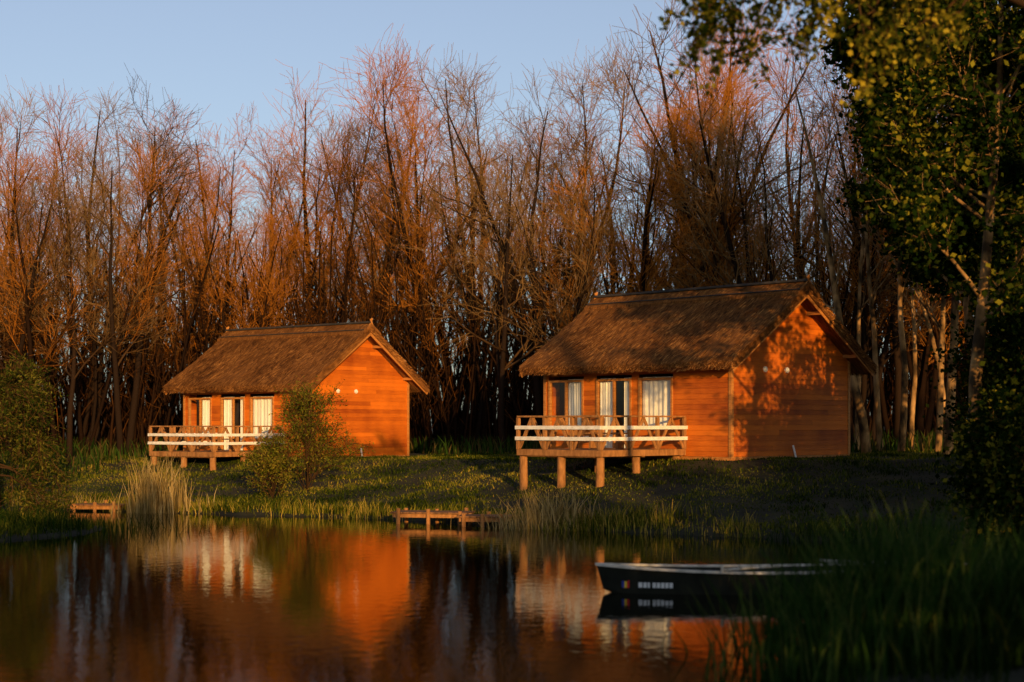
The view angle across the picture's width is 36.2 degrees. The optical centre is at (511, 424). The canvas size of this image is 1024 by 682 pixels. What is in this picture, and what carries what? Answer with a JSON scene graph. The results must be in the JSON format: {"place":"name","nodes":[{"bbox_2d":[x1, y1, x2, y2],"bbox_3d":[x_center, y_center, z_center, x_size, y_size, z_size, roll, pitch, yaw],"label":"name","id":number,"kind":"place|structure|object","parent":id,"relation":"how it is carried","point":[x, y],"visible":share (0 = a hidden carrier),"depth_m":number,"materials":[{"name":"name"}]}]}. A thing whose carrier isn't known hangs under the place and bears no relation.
{"place":"outdoors","nodes":[
{"label":"outdoors","id":0,"kind":"place"},
{"bbox_2d":[0,509,968,681],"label":"lake water","id":1,"kind":"structure","parent":0,"point":[364,600],"depth_m":21.62,"materials":[{"name":"black liquid"}]},
{"bbox_2d":[595,563,864,594],"bbox_3d":[3.305,2.358,23.437,4.140,0.604,1.270,0,0,-4],"label":"rowing boat","id":2,"kind":"object","parent":1,"relation":"on","point":[647,578],"visible":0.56,"depth_m":23.03,"materials":[{"name":"paint"}]},
{"bbox_2d":[0,0,1011,424],"label":"sky","id":3,"kind":"structure","parent":0,"point":[222,55],"materials":[{"name":"blue"}]},
{"bbox_2d":[0,425,1023,681],"bbox_3d":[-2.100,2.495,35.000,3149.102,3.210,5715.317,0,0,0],"label":"ground","id":4,"kind":"structure","parent":0,"point":[770,517],"depth_m":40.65,"materials":[{"name":"green plant"}]},
{"bbox_2d":[0,349,82,515],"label":"bush","id":5,"kind":"object","parent":4,"relation":"on","point":[12,390],"visible":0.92,"depth_m":41.99,"materials":[{"name":"green plant"}]},
{"bbox_2d":[8,490,116,508],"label":"dry reeds","id":6,"kind":"object","parent":4,"relation":"on","point":[79,499],"visible":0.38,"depth_m":46.38,"materials":[{"name":"brown plant"}]},
{"bbox_2d":[68,500,127,511],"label":"wooden jetty","id":7,"kind":"object","parent":4,"relation":"on","point":[94,506],"visible":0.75,"depth_m":44.92,"materials":[{"name":"brown wood"}]},
{"bbox_2d":[108,448,216,514],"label":"dry reeds","id":8,"kind":"object","parent":4,"relation":"on","point":[154,497],"visible":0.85,"depth_m":44.04,"materials":[{"name":"beige plant"}]},
{"bbox_2d":[0,499,334,550],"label":"shore grass","id":9,"kind":"structure","parent":4,"relation":"on","point":[15,515],"depth_m":36.32,"materials":[{"name":"green plant"}]},
{"bbox_2d":[238,427,304,498],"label":"willow bush","id":10,"kind":"object","parent":4,"relation":"on","point":[271,462],"visible":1,"depth_m":46.86,"materials":[{"name":"green plant"}]},
{"bbox_2d":[148,318,429,470],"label":"thatched cabin","id":11,"kind":"object","parent":4,"relation":"on","point":[228,382],"visible":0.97,"depth_m":58.93,"materials":[{"name":"brown wood"}]},
{"bbox_2d":[188,397,273,449],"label":"window frames","id":12,"kind":"structure","parent":11,"relation":"in","point":[221,398],"depth_m":59.50,"materials":[{"name":"brown wood"}]},
{"bbox_2d":[268,375,374,489],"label":"willow bush","id":13,"kind":"object","parent":4,"relation":"on","point":[308,418],"visible":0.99,"depth_m":48.61,"materials":[{"name":"green plant"}]},
{"bbox_2d":[8,492,760,537],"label":"waterline grass","id":14,"kind":"structure","parent":4,"relation":"on","point":[365,511],"depth_m":41.69,"materials":[{"name":"green plant"}]},
{"bbox_2d":[390,508,474,524],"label":"wooden jetty","id":15,"kind":"object","parent":4,"relation":"on","point":[427,514],"visible":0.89,"depth_m":39.28,"materials":[{"name":"brown wood"}]},
{"bbox_2d":[0,429,967,482],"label":"undergrowth","id":16,"kind":"object","parent":4,"relation":"on","point":[438,446],"visible":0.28,"depth_m":58.84,"materials":[{"name":"green plant"}]},
{"bbox_2d":[457,511,511,526],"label":"wooden jetty","id":17,"kind":"object","parent":4,"relation":"on","point":[469,518],"visible":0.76,"depth_m":38.21,"materials":[{"name":"brown wood"}]},
{"bbox_2d":[0,0,991,465],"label":"bare forest","id":18,"kind":"object","parent":4,"relation":"on","point":[708,238],"visible":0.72,"depth_m":64.07,"materials":[{"name":"orange plant"}]},
{"bbox_2d":[0,170,1007,455],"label":"thicket","id":19,"kind":"object","parent":4,"relation":"on","point":[420,416],"visible":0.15,"depth_m":67.69,"materials":[{"name":"orange plant"}]},
{"bbox_2d":[450,483,611,529],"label":"dry reeds","id":20,"kind":"object","parent":4,"relation":"on","point":[532,514],"visible":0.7,"depth_m":37.39,"materials":[{"name":"brown plant"}]},
{"bbox_2d":[480,499,731,532],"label":"shore grass","id":21,"kind":"structure","parent":4,"relation":"on","point":[607,522],"depth_m":36.73,"materials":[{"name":"green plant"}]},
{"bbox_2d":[515,274,877,490],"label":"thatched cabin","id":22,"kind":"object","parent":4,"relation":"on","point":[734,372],"visible":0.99,"depth_m":44.63,"materials":[{"name":"brown wood"}]},
{"bbox_2d":[548,377,672,447],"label":"window frames","id":23,"kind":"structure","parent":22,"relation":"in","point":[550,382],"depth_m":45.68,"materials":[{"name":"brown wood"}]},
{"bbox_2d":[564,512,960,543],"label":"shore grass","id":24,"kind":"structure","parent":4,"relation":"on","point":[810,534],"depth_m":33.48,"materials":[{"name":"green plant"}]},
{"bbox_2d":[624,489,1023,681],"bbox_3d":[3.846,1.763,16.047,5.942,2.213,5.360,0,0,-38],"label":"green reeds","id":25,"kind":"object","parent":4,"relation":"on","point":[851,601],"visible":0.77,"depth_m":15.51,"materials":[{"name":"green plant"}]},
{"bbox_2d":[658,0,1023,116],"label":"alder tree","id":26,"kind":"object","parent":4,"relation":"on","point":[710,26],"visible":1,"depth_m":19.37,"materials":[{"name":"green plant"}]},
{"bbox_2d":[784,49,949,453],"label":"poplar grove","id":27,"kind":"object","parent":4,"relation":"on","point":[862,428],"visible":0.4,"depth_m":51.51,"materials":[{"name":"brown plant"}]},
{"bbox_2d":[750,517,1023,640],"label":"green reeds","id":28,"kind":"object","parent":4,"relation":"on","point":[1007,546],"visible":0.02,"depth_m":18.16,"materials":[{"name":"green plant"}]},
{"bbox_2d":[818,0,1023,355],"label":"poplar tree","id":29,"kind":"object","parent":4,"relation":"on","point":[1012,170],"visible":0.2,"depth_m":42.57,"materials":[{"name":"green plant"}]},
{"bbox_2d":[835,0,1023,454],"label":"poplar tree","id":30,"kind":"object","parent":4,"relation":"on","point":[915,278],"visible":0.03,"depth_m":47.40,"materials":[{"name":"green plant"}]},
{"bbox_2d":[837,0,1023,543],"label":"poplar tree","id":31,"kind":"object","parent":4,"relation":"on","point":[934,89],"visible":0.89,"depth_m":31.54,"materials":[{"name":"green plant"}]},
{"bbox_2d":[905,488,1023,555],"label":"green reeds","id":32,"kind":"object","parent":4,"relation":"on","point":[989,536],"visible":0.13,"depth_m":28.89,"materials":[{"name":"green plant"}]},
{"bbox_2d":[922,315,1022,454],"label":"shrub","id":33,"kind":"object","parent":4,"relation":"on","point":[961,390],"visible":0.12,"depth_m":39.26,"materials":[{"name":"green plant"}]},
{"bbox_2d":[927,384,1023,547],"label":"shrub","id":34,"kind":"object","parent":4,"relation":"on","point":[976,486],"visible":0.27,"depth_m":30.00,"materials":[{"name":"green plant"}]},
{"bbox_2d":[936,272,1023,416],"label":"shrub","id":35,"kind":"object","parent":4,"relation":"on","point":[1000,343],"visible":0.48,"depth_m":34.52,"materials":[{"name":"green plant"}]},
{"bbox_2d":[946,156,1023,356],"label":"poplar tree","id":36,"kind":"object","parent":4,"relation":"on","point":[997,254],"visible":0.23,"depth_m":37.81,"materials":[{"name":"green plant"}]},
{"bbox_2d":[960,395,1023,550],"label":"shrub","id":37,"kind":"object","parent":4,"relation":"on","point":[1011,461],"visible":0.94,"depth_m":28.16,"materials":[{"name":"green plant"}]},
{"bbox_2d":[961,265,1023,505],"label":"shrub","id":38,"kind":"object","parent":4,"relation":"on","point":[1015,411],"visible":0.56,"depth_m":29.14,"materials":[{"name":"green plant"}]},
{"bbox_2d":[981,231,1023,406],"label":"shrub","id":39,"kind":"object","parent":4,"relation":"on","point":[1001,366],"visible":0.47,"depth_m":31.07,"materials":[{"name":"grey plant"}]},
{"bbox_2d":[985,0,1023,166],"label":"poplar tree","id":40,"kind":"object","parent":4,"relation":"on","point":[1016,48],"visible":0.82,"depth_m":30.99,"materials":[{"name":"green plant"}]},
{"bbox_2d":[1000,378,1023,449],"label":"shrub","id":41,"kind":"object","parent":4,"relation":"on","point":[1013,380],"visible":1,"depth_m":22.46,"materials":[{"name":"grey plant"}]}
]}

